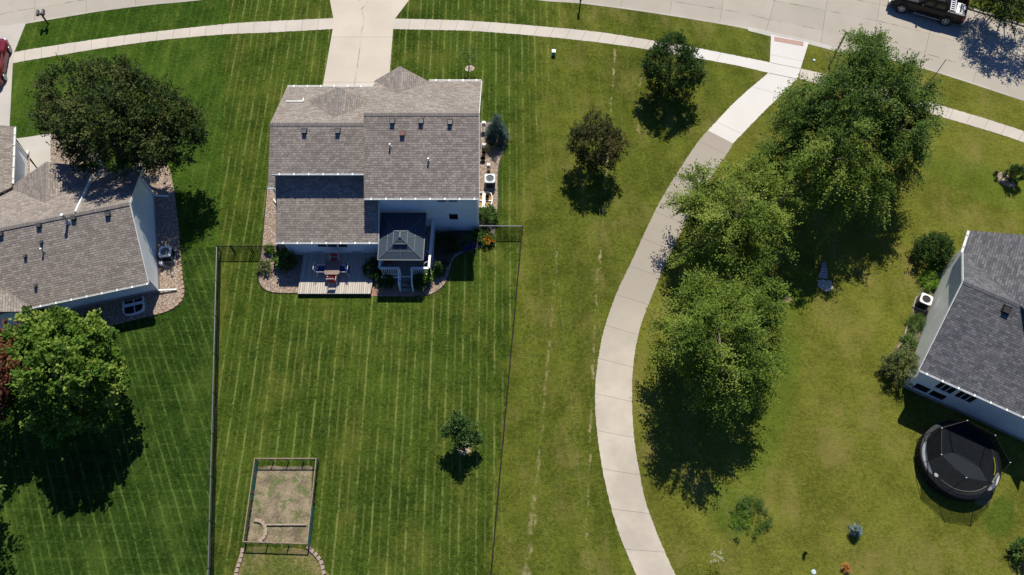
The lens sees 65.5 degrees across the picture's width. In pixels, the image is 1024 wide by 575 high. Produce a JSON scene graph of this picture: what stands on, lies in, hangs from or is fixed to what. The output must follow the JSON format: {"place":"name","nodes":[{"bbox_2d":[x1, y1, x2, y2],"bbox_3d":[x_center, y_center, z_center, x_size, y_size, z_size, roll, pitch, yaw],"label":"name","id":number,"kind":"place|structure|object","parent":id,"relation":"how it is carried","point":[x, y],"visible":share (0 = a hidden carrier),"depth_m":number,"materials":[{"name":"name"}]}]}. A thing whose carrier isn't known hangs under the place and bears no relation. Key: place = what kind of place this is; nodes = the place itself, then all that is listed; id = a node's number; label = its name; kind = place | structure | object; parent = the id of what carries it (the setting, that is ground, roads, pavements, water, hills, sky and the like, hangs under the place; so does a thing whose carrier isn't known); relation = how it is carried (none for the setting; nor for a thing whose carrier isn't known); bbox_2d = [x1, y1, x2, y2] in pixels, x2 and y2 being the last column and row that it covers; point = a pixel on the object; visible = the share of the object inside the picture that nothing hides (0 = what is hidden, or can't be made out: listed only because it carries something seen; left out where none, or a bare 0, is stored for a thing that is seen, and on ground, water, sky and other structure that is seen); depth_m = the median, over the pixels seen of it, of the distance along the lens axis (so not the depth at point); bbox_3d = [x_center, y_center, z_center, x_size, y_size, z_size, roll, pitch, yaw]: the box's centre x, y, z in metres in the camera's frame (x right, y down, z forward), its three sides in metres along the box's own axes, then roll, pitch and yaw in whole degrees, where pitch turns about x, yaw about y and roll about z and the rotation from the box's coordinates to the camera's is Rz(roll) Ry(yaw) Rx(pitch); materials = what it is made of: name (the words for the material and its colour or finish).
{"place":"outdoors","nodes":[
{"label":"outdoors","id":0,"kind":"place"},
{"bbox_2d":[0,23,25,125],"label":"driveway","id":1,"kind":"structure","parent":0,"point":[11,34],"depth_m":59.11,"materials":[{"name":"concrete"}]},
{"bbox_2d":[0,38,11,85],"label":"parked car","id":2,"kind":"object","parent":1,"relation":"on","point":[5,49],"visible":1,"depth_m":58.85,"materials":[{"name":"red paint"}]},
{"bbox_2d":[16,133,50,172],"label":"walkway","id":3,"kind":"structure","parent":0,"point":[38,147],"depth_m":56.05,"materials":[{"name":"concrete"}]},
{"bbox_2d":[0,247,218,574],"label":"lawn","id":4,"kind":"structure","parent":0,"point":[130,496],"depth_m":46.03,"materials":[{"name":"green plant"}]},
{"bbox_2d":[0,125,176,330],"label":"house","id":5,"kind":"structure","parent":4,"relation":"on","point":[68,239],"depth_m":48.42,"materials":[{"name":"grey"}]},
{"bbox_2d":[67,156,182,328],"bbox_3d":[-27.250,-3.569,53.013,9.797,0.020,13.821,-13,65,-6],"label":"gravel bed","id":6,"kind":"object","parent":4,"relation":"on","point":[169,273],"visible":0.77,"depth_m":51.82,"materials":[{"name":"gravel"}]},
{"bbox_2d":[122,296,144,315],"bbox_3d":[-23.998,1.218,50.529,1.316,0.250,1.138,-13,65,-6],"label":"window well","id":7,"kind":"object","parent":6,"relation":"on","point":[133,307],"depth_m":50.55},
{"bbox_2d":[158,246,176,262],"bbox_3d":[-22.482,-2.184,51.916,0.880,0.765,0.880,-5,64,-3],"label":"air conditioner","id":8,"kind":"object","parent":6,"relation":"on","point":[167,254],"visible":1,"depth_m":51.70,"materials":[{"name":"metal"}]},
{"bbox_2d":[10,0,228,246],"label":"lawn","id":9,"kind":"structure","parent":0,"point":[194,67],"depth_m":59.33,"materials":[{"name":"green plant"}]},
{"bbox_2d":[27,152,29,174],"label":"gravel bed","id":10,"kind":"object","parent":9,"relation":"on","point":[28,163],"visible":0.54,"depth_m":55.49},
{"bbox_2d":[36,9,48,24],"bbox_3d":[-35.628,-20.524,60.639,0.570,1.305,0.500,-7,64,-4],"label":"mailbox","id":11,"kind":"object","parent":9,"relation":"on","point":[42,13],"visible":1,"depth_m":60.16,"materials":[{"name":"brown paint"}]},
{"bbox_2d":[51,134,106,173],"bbox_3d":[-30.157,-9.092,55.729,5.293,0.020,4.008,0,64,0],"label":"gravel bed","id":12,"kind":"object","parent":9,"relation":"on","point":[56,158],"visible":0.16,"depth_m":55.72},
{"bbox_2d":[23,52,213,179],"bbox_3d":[-25.258,-10.336,51.178,12.496,9.388,8.081,16,65,8],"label":"shade tree","id":13,"kind":"object","parent":9,"relation":"on","point":[126,138],"visible":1,"depth_m":49.29,"materials":[{"name":"green plant"}]},
{"bbox_2d":[13,18,332,62],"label":"sidewalk","id":14,"kind":"structure","parent":0,"point":[218,29],"depth_m":60.79,"materials":[{"name":"concrete"}]},
{"bbox_2d":[236,546,329,574],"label":"lawn","id":15,"kind":"structure","parent":0,"point":[268,560],"depth_m":43.81,"materials":[{"name":"green plant"}]},
{"bbox_2d":[323,0,408,84],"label":"driveway","id":16,"kind":"structure","parent":0,"point":[360,49],"depth_m":60.47,"materials":[{"name":"concrete"}]},
{"bbox_2d":[207,0,560,574],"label":"lawn","id":17,"kind":"structure","parent":0,"point":[359,398],"depth_m":49.23,"materials":[{"name":"green plant"}]},
{"bbox_2d":[207,246,220,574],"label":"chain link fence","id":18,"kind":"object","parent":17,"relation":"on","point":[212,419],"visible":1,"depth_m":46.85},
{"bbox_2d":[216,245,234,253],"bbox_3d":[-18.677,-2.489,51.907,0.941,1.050,0.072,0,64,0],"label":"chain link fence","id":19,"kind":"object","parent":17,"relation":"on","point":[225,249],"visible":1,"depth_m":51.86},
{"bbox_2d":[231,245,252,253],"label":"chain link gate","id":20,"kind":"structure","parent":17,"relation":"on","point":[241,249],"depth_m":51.81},
{"bbox_2d":[249,245,279,252],"bbox_3d":[-16.073,-2.489,51.907,1.842,1.050,0.072,0,64,0],"label":"chain link fence","id":21,"kind":"object","parent":17,"relation":"on","point":[256,248],"visible":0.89,"depth_m":51.80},
{"bbox_2d":[246,465,312,543],"bbox_3d":[-13.104,12.295,45.204,3.559,0.001,4.405,0,64,0],"label":"soil bed","id":22,"kind":"object","parent":17,"relation":"on","point":[282,495],"visible":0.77,"depth_m":45.22,"materials":[{"name":"soil"}]},
{"bbox_2d":[242,458,319,545],"bbox_3d":[-12.969,12.057,44.903,3.596,0.775,4.763,0,64,0],"label":"garden fence","id":23,"kind":"object","parent":22,"relation":"on","point":[253,480],"visible":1,"depth_m":44.80,"materials":[{"name":"grey"}]},
{"bbox_2d":[267,524,306,525],"bbox_3d":[-12.636,13.296,44.647,2.209,0.120,0.080,0,64,0],"label":"garden board","id":24,"kind":"object","parent":22,"relation":"on","point":[286,524],"visible":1,"depth_m":44.65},
{"bbox_2d":[259,188,302,292],"bbox_3d":[-15.194,-3.215,52.838,2.808,0.020,8.140,-3,64,-1],"label":"gravel bed","id":25,"kind":"object","parent":17,"relation":"on","point":[275,280],"visible":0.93,"depth_m":51.89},
{"bbox_2d":[256,259,272,274],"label":"spreading juniper","id":26,"kind":"object","parent":25,"relation":"on","point":[264,270],"visible":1,"depth_m":51.48,"materials":[{"name":"green plant"}]},
{"bbox_2d":[263,243,274,253],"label":"round shrub","id":27,"kind":"object","parent":25,"relation":"on","point":[267,250],"visible":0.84,"depth_m":52.07,"materials":[{"name":"green plant"}]},
{"bbox_2d":[258,188,297,293],"bbox_3d":[-16.253,-2.854,52.638,2.225,0.052,8.614,-19,65,-9],"label":"bed edging","id":28,"kind":"object","parent":25,"relation":"on","point":[261,251],"visible":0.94,"depth_m":52.30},
{"bbox_2d":[270,246,298,273],"bbox_3d":[-14.740,-1.853,51.422,1.614,1.457,1.593,-38,70,-17],"label":"leafy shrub","id":29,"kind":"object","parent":25,"relation":"on","point":[284,258],"visible":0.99,"depth_m":51.29,"materials":[{"name":"green plant"}]},
{"bbox_2d":[298,253,377,295],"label":"deck","id":30,"kind":"structure","parent":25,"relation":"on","point":[355,282],"depth_m":51.22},
{"bbox_2d":[313,262,325,275],"bbox_3d":[-12.287,-1.175,50.960,0.662,0.999,0.572,0,64,0],"label":"patio chair","id":31,"kind":"object","parent":30,"relation":"on","point":[321,269],"visible":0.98,"depth_m":50.97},
{"bbox_2d":[326,275,337,283],"bbox_3d":[-11.455,-0.610,50.682,0.572,0.999,0.662,0,64,0],"label":"patio chair","id":32,"kind":"object","parent":30,"relation":"on","point":[331,279],"visible":1,"depth_m":50.49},
{"bbox_2d":[324,260,340,277],"bbox_3d":[-11.457,-1.125,51.086,0.950,0.722,1.020,0,64,0],"label":"patio table","id":33,"kind":"object","parent":30,"relation":"on","point":[332,267],"visible":0.94,"depth_m":50.76,"materials":[{"name":"brown paint"}]},
{"bbox_2d":[329,251,338,259],"bbox_3d":[-11.452,-1.797,51.266,0.572,0.999,0.662,0,64,0],"label":"patio chair","id":34,"kind":"object","parent":30,"relation":"on","point":[333,254],"visible":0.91,"depth_m":51.14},
{"bbox_2d":[339,263,349,275],"bbox_3d":[-10.743,-1.175,50.960,0.662,0.999,0.572,0,64,0],"label":"patio chair","id":35,"kind":"object","parent":30,"relation":"on","point":[345,268],"visible":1,"depth_m":50.95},
{"bbox_2d":[361,256,382,280],"bbox_3d":[-8.935,-1.228,51.139,1.604,1.314,1.804,-25,66,-12],"label":"round shrub","id":36,"kind":"object","parent":17,"relation":"on","point":[368,264],"visible":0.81,"depth_m":51.04,"materials":[{"name":"green plant"}]},
{"bbox_2d":[267,66,481,254],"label":"house","id":37,"kind":"structure","parent":17,"relation":"on","point":[349,165],"depth_m":49.29,"materials":[{"name":"white"}]},
{"bbox_2d":[448,213,458,219],"bbox_3d":[-3.776,-4.588,51.490,0.684,0.818,0.060,0,64,0],"label":"window","id":38,"kind":"structure","parent":37,"relation":"in","point":[452,216],"depth_m":51.51,"materials":[{"name":"black glass"}]},
{"bbox_2d":[378,219,434,291],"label":"raised deck","id":39,"kind":"structure","parent":17,"relation":"on","point":[403,271],"depth_m":51.10,"materials":[{"name":"grey wood"}]},
{"bbox_2d":[377,213,426,272],"bbox_3d":[-6.910,-2.992,50.516,2.925,2.791,3.449,0,64,0],"label":"gazebo","id":40,"kind":"object","parent":39,"relation":"on","point":[401,236],"visible":0.99,"depth_m":49.70,"materials":[{"name":"grey metal"}]},
{"bbox_2d":[434,227,489,266],"bbox_3d":[-3.219,-2.695,52.576,3.941,0.020,2.727,-9,64,-5],"label":"mulch bed","id":41,"kind":"object","parent":17,"relation":"on","point":[443,257],"visible":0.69,"depth_m":52.57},
{"bbox_2d":[458,234,477,253],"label":"petunia clump","id":42,"kind":"object","parent":41,"relation":"on","point":[461,242],"visible":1,"depth_m":52.28,"materials":[{"name":"purple plant"}]},
{"bbox_2d":[469,227,486,242],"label":"leafy shrub","id":43,"kind":"object","parent":41,"relation":"on","point":[478,232],"visible":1,"depth_m":52.42,"materials":[{"name":"green plant"}]},
{"bbox_2d":[479,229,496,246],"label":"daylily clump","id":44,"kind":"object","parent":41,"relation":"on","point":[489,237],"visible":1,"depth_m":52.35,"materials":[{"name":"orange plant"}]},
{"bbox_2d":[422,122,505,294],"bbox_3d":[-3.979,-4.907,53.671,6.537,0.020,15.618,32,68,15],"label":"gravel bed","id":45,"kind":"object","parent":17,"relation":"on","point":[492,159],"visible":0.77,"depth_m":54.58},
{"bbox_2d":[407,271,430,291],"bbox_3d":[-5.917,-0.426,50.810,1.399,1.197,1.250,34,69,15],"label":"round shrub","id":46,"kind":"object","parent":45,"relation":"on","point":[417,283],"visible":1,"depth_m":50.68,"materials":[{"name":"green plant"}]},
{"bbox_2d":[421,269,433,281],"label":"leafy shrub","id":47,"kind":"object","parent":45,"relation":"on","point":[430,277],"visible":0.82,"depth_m":50.80,"materials":[{"name":"green plant"}]},
{"bbox_2d":[432,261,446,277],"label":"arborvitae","id":48,"kind":"object","parent":45,"relation":"on","point":[439,266],"visible":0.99,"depth_m":51.18,"materials":[{"name":"green plant"}]},
{"bbox_2d":[420,121,505,295],"bbox_3d":[-2.456,-5.273,53.828,3.663,0.052,14.675,15,65,7],"label":"bed edging","id":49,"kind":"object","parent":45,"relation":"on","point":[480,247],"visible":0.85,"depth_m":52.52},
{"bbox_2d":[479,191,492,207],"bbox_3d":[-1.788,-5.932,54.075,0.938,0.200,1.268,0,64,0],"label":"window well","id":50,"kind":"object","parent":45,"relation":"on","point":[483,199],"depth_m":54.10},
{"bbox_2d":[479,202,499,224],"bbox_3d":[-1.619,-4.991,52.910,1.604,1.495,1.536,0,64,0],"label":"leafy shrub","id":51,"kind":"object","parent":45,"relation":"on","point":[489,210],"visible":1,"depth_m":52.96,"materials":[{"name":"green plant"}]},
{"bbox_2d":[484,174,495,189],"bbox_3d":[-1.499,-7.246,54.379,0.820,0.815,0.820,0,64,0],"label":"air conditioner","id":52,"kind":"object","parent":45,"relation":"on","point":[489,181],"visible":1,"depth_m":54.15,"materials":[{"name":"metal"}]},
{"bbox_2d":[484,140,498,152],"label":"ornamental grass","id":53,"kind":"object","parent":45,"relation":"on","point":[491,145],"depth_m":55.59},
{"bbox_2d":[483,112,511,148],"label":"blue spruce","id":54,"kind":"object","parent":45,"relation":"on","point":[495,131],"visible":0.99,"depth_m":55.37,"materials":[{"name":"green plant"}]},
{"bbox_2d":[457,443,470,454],"bbox_3d":[-2.804,9.421,46.614,0.837,0.001,0.790,0,64,0],"label":"mulch ring","id":55,"kind":"object","parent":17,"relation":"on","point":[467,452],"visible":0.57,"depth_m":46.53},
{"bbox_2d":[456,43,478,71],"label":"sapling","id":56,"kind":"object","parent":17,"relation":"on","point":[469,56],"visible":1,"depth_m":57.61,"materials":[{"name":"green plant"}]},
{"bbox_2d":[478,225,522,232],"bbox_3d":[-0.767,-3.843,52.573,2.968,1.050,0.072,1,64,0],"label":"chain link fence","id":57,"kind":"object","parent":17,"relation":"on","point":[501,228],"visible":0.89,"depth_m":52.46,"materials":[{"name":"metal"}]},
{"bbox_2d":[371,274,422,296],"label":"paver path","id":58,"kind":"structure","parent":0,"point":[393,291],"depth_m":51.11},
{"bbox_2d":[376,271,395,288],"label":"round shrub","id":59,"kind":"object","parent":58,"relation":"on","point":[389,279],"visible":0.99,"depth_m":50.84,"materials":[{"name":"green plant"}]},
{"bbox_2d":[423,250,431,266],"bbox_3d":[-5.531,-1.818,50.942,0.662,0.999,0.572,-33,68,-15],"label":"patio chair","id":60,"kind":"object","parent":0,"point":[425,260],"visible":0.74,"depth_m":50.96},
{"bbox_2d":[0,0,1023,98],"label":"road","id":61,"kind":"structure","parent":0,"point":[977,48],"depth_m":61.38,"materials":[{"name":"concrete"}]},
{"bbox_2d":[888,0,969,25],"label":"pickup truck","id":62,"kind":"object","parent":61,"relation":"on","point":[942,12],"visible":0.92,"depth_m":60.76,"materials":[{"name":"black paint"}]},
{"bbox_2d":[953,2,965,14],"bbox_3d":[34.076,-21.007,60.626,0.685,0.645,1.200,21,66,10],"label":"tool chest","id":63,"kind":"object","parent":62,"relation":"in","point":[960,8],"visible":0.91,"depth_m":60.40,"materials":[{"name":"metal"}]},
{"bbox_2d":[969,7,1023,25],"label":"kerb","id":64,"kind":"structure","parent":61,"relation":"on","point":[1021,24],"depth_m":61.71,"materials":[{"name":"concrete"}]},
{"bbox_2d":[33,0,1023,574],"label":"lawn","id":65,"kind":"structure","parent":0,"point":[821,460],"depth_m":47.38,"materials":[{"name":"green plant"}]},
{"bbox_2d":[0,318,29,420],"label":"maple tree","id":66,"kind":"object","parent":65,"relation":"on","point":[5,378],"visible":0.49,"depth_m":43.16,"materials":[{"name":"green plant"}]},
{"bbox_2d":[0,304,135,448],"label":"maple tree","id":67,"kind":"object","parent":65,"relation":"on","point":[52,342],"visible":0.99,"depth_m":43.29,"materials":[{"name":"green plant"}]},
{"bbox_2d":[438,407,484,453],"bbox_3d":[-2.904,8.302,45.352,2.440,3.383,2.242,-31,68,-14],"label":"sapling","id":68,"kind":"object","parent":65,"relation":"on","point":[464,436],"visible":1,"depth_m":44.85,"materials":[{"name":"green plant"}]},
{"bbox_2d":[564,103,631,174],"bbox_3d":[5.580,-9.398,53.241,4.028,4.856,4.343,-33,68,-15],"label":"ornamental tree","id":69,"kind":"object","parent":65,"relation":"on","point":[599,156],"visible":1,"depth_m":52.51,"materials":[{"name":"green plant"}]},
{"bbox_2d":[637,29,709,101],"bbox_3d":[11.323,-15.170,55.981,4.476,5.037,4.771,-38,70,-17],"label":"ornamental tree","id":70,"kind":"object","parent":65,"relation":"on","point":[687,59],"visible":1,"depth_m":55.34,"materials":[{"name":"green plant"}]},
{"bbox_2d":[643,255,796,441],"bbox_3d":[11.909,2.877,44.809,8.815,9.149,10.959,0,64,0],"label":"birch tree","id":71,"kind":"object","parent":65,"relation":"on","point":[692,344],"visible":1,"depth_m":43.70,"materials":[{"name":"green plant"}]},
{"bbox_2d":[658,147,815,287],"bbox_3d":[14.008,-4.312,49.011,9.576,7.956,8.754,0,64,0],"label":"birch tree","id":72,"kind":"object","parent":65,"relation":"on","point":[726,224],"visible":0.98,"depth_m":47.85,"materials":[{"name":"green plant"}]},
{"bbox_2d":[729,509,752,532],"bbox_3d":[12.853,12.993,44.584,1.328,0.532,1.313,31,68,14],"label":"weed patch","id":73,"kind":"object","parent":65,"relation":"on","point":[749,524],"visible":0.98,"depth_m":44.66,"materials":[{"name":"green plant"}]},
{"bbox_2d":[729,493,773,537],"bbox_3d":[13.419,12.707,44.631,2.612,0.721,2.530,0,64,0],"label":"bush","id":74,"kind":"object","parent":65,"relation":"on","point":[758,502],"visible":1,"depth_m":44.76,"materials":[{"name":"green plant"}]},
{"bbox_2d":[818,262,826,278],"bbox_3d":[20.198,-1.135,51.651,0.549,0.392,1.090,9,64,4],"label":"culvert end","id":75,"kind":"object","parent":65,"relation":"on","point":[822,273],"visible":1,"depth_m":51.61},
{"bbox_2d":[817,280,832,290],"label":"gravel bed","id":76,"kind":"object","parent":65,"relation":"on","point":[825,285],"visible":1,"depth_m":51.30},
{"bbox_2d":[773,112,897,246],"bbox_3d":[20.189,-6.375,49.472,7.814,8.951,6.147,0,64,0],"label":"birch tree","id":77,"kind":"object","parent":65,"relation":"on","point":[825,184],"visible":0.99,"depth_m":48.01,"materials":[{"name":"green plant"}]},
{"bbox_2d":[840,562,851,572],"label":"rust clump","id":78,"kind":"object","parent":65,"relation":"on","point":[846,567],"visible":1,"depth_m":43.47,"materials":[{"name":"orange plant"}]},
{"bbox_2d":[750,23,950,198],"bbox_3d":[21.866,-10.204,50.512,11.622,10.466,11.371,-40,70,-17],"label":"birch tree","id":79,"kind":"object","parent":65,"relation":"on","point":[878,73],"visible":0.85,"depth_m":49.21,"materials":[{"name":"green plant"}]},
{"bbox_2d":[848,522,862,537],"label":"young spruce","id":80,"kind":"object","parent":65,"relation":"on","point":[856,530],"visible":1,"depth_m":44.09,"materials":[{"name":"blue plant"}]},
{"bbox_2d":[880,344,919,388],"bbox_3d":[23.518,4.748,47.785,2.571,2.081,2.662,-30,68,-14],"label":"round shrub","id":81,"kind":"object","parent":65,"relation":"on","point":[890,366],"visible":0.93,"depth_m":47.77,"materials":[{"name":"green plant"}]},
{"bbox_2d":[895,271,940,351],"bbox_3d":[25.879,1.643,50.446,1.279,0.001,7.043,28,67,13],"label":"planting bed","id":82,"kind":"object","parent":65,"relation":"on","point":[916,333],"visible":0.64,"depth_m":50.43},
{"bbox_2d":[900,333,918,349],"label":"ground cover","id":83,"kind":"object","parent":82,"relation":"on","point":[905,338],"visible":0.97,"depth_m":49.39,"materials":[{"name":"green plant"}]},
{"bbox_2d":[904,311,926,331],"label":"ground cover","id":84,"kind":"object","parent":82,"relation":"on","point":[916,316],"visible":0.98,"depth_m":49.81,"materials":[{"name":"green plant"}]},
{"bbox_2d":[912,293,932,311],"bbox_3d":[26.006,0.904,50.340,0.820,0.865,0.820,26,67,12],"label":"air conditioner","id":85,"kind":"object","parent":82,"relation":"on","point":[923,302],"visible":1,"depth_m":50.09,"materials":[{"name":"metal"}]},
{"bbox_2d":[916,268,940,291],"bbox_3d":[26.797,-0.564,51.116,1.665,0.828,1.808,0,64,0],"label":"ground cover","id":86,"kind":"object","parent":82,"relation":"on","point":[930,273],"visible":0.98,"depth_m":51.13,"materials":[{"name":"green plant"}]},
{"bbox_2d":[910,227,956,271],"bbox_3d":[27.046,-2.427,51.196,2.989,2.302,2.966,0,64,0],"label":"round shrub","id":87,"kind":"object","parent":65,"relation":"on","point":[939,243],"visible":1,"depth_m":51.06,"materials":[{"name":"green plant"}]},
{"bbox_2d":[914,420,1010,502],"bbox_3d":[25.630,9.576,45.000,4.540,2.790,4.557,0,64,0],"label":"trampoline","id":88,"kind":"object","parent":65,"relation":"on","point":[966,460],"visible":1,"depth_m":45.21,"materials":[{"name":"fabric"}]},
{"bbox_2d":[903,230,1023,441],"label":"house","id":89,"kind":"structure","parent":65,"relation":"on","point":[969,350],"depth_m":45.21,"materials":[{"name":"grey"}]},
{"bbox_2d":[910,382,932,393],"bbox_3d":[24.375,5.975,47.380,0.970,0.870,0.060,26,67,12],"label":"window","id":90,"kind":"structure","parent":89,"relation":"in","point":[918,386],"depth_m":47.40,"materials":[{"name":"black glass"}]},
{"bbox_2d":[927,389,948,400],"bbox_3d":[25.214,6.375,47.183,0.970,0.870,0.060,26,67,12],"label":"window","id":91,"kind":"structure","parent":89,"relation":"in","point":[934,393],"depth_m":47.19,"materials":[{"name":"black glass"}]},
{"bbox_2d":[932,381,957,394],"bbox_3d":[25.125,5.773,46.064,1.070,1.170,0.060,26,67,12],"label":"window","id":92,"kind":"structure","parent":89,"relation":"in","point":[945,388],"depth_m":46.22,"materials":[{"name":"black glass"}]},
{"bbox_2d":[952,390,977,403],"bbox_3d":[26.140,6.257,45.826,1.070,1.170,0.060,26,67,12],"label":"window","id":93,"kind":"structure","parent":89,"relation":"in","point":[965,397],"depth_m":45.99,"materials":[{"name":"black glass"}]},
{"bbox_2d":[997,172,1015,186],"bbox_3d":[34.036,-7.397,54.894,1.002,0.001,1.399,-27,67,-12],"label":"gravel bed","id":94,"kind":"object","parent":65,"relation":"on","point":[1004,181],"visible":0.7,"depth_m":54.85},
{"bbox_2d":[1002,163,1023,183],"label":"leafy shrub","id":95,"kind":"object","parent":94,"relation":"on","point":[1015,169],"visible":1,"depth_m":54.04,"materials":[{"name":"green plant"}]},
{"bbox_2d":[1008,536,1023,563],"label":"leafy shrub","id":96,"kind":"object","parent":65,"relation":"on","point":[1018,543],"visible":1,"depth_m":43.53,"materials":[{"name":"green plant"}]},
{"bbox_2d":[393,19,690,54],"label":"sidewalk","id":97,"kind":"structure","parent":0,"point":[507,28],"depth_m":60.92,"materials":[{"name":"concrete"}]},
{"bbox_2d":[489,2,770,574],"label":"lawn","id":98,"kind":"structure","parent":0,"point":[583,233],"depth_m":52.36,"materials":[{"name":"green plant"}]},
{"bbox_2d":[490,226,522,574],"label":"chain link fence","id":99,"kind":"object","parent":98,"relation":"on","point":[506,406],"visible":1,"depth_m":46.77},
{"bbox_2d":[595,131,732,574],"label":"path","id":100,"kind":"structure","parent":0,"point":[643,547],"depth_m":48.58,"materials":[{"name":"concrete"}]},
{"bbox_2d":[693,48,769,72],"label":"sidewalk","id":101,"kind":"structure","parent":0,"point":[754,64],"depth_m":59.61,"materials":[{"name":"concrete"}]},
{"bbox_2d":[708,73,796,142],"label":"path","id":102,"kind":"structure","parent":0,"point":[742,114],"depth_m":57.66,"materials":[{"name":"concrete"}]},
{"bbox_2d":[769,35,808,78],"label":"ramp","id":103,"kind":"structure","parent":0,"point":[787,54],"depth_m":59.73,"materials":[{"name":"concrete"}]},
{"bbox_2d":[774,37,803,45],"bbox_3d":[20.988,-18.666,60.432,2.222,0.020,0.442,12,64,6],"label":"tactile pad","id":104,"kind":"object","parent":103,"relation":"on","point":[788,41],"visible":1,"depth_m":60.42,"materials":[{"name":"concrete"}]},
{"bbox_2d":[747,27,841,51],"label":"curb","id":105,"kind":"structure","parent":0,"point":[769,33],"depth_m":60.62,"materials":[{"name":"concrete"}]},
{"bbox_2d":[799,69,1023,141],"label":"sidewalk","id":106,"kind":"structure","parent":0,"point":[983,123],"depth_m":57.15,"materials":[{"name":"concrete"}]},
{"bbox_2d":[969,0,1023,23],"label":"lawn","id":107,"kind":"structure","parent":0,"point":[971,2],"depth_m":61.99,"materials":[{"name":"green plant"}]},
{"bbox_2d":[967,0,1023,38],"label":"roadside tree","id":108,"kind":"object","parent":107,"relation":"on","point":[1003,13],"visible":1,"depth_m":58.21,"materials":[{"name":"green plant"}]},
{"label":"ground","id":109,"kind":"structure","parent":0,"visible":0},
{"bbox_2d":[12,0,1023,100],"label":"kerb","id":110,"kind":"structure","parent":109,"relation":"on","point":[541,0],"depth_m":61.61,"materials":[{"name":"concrete"}]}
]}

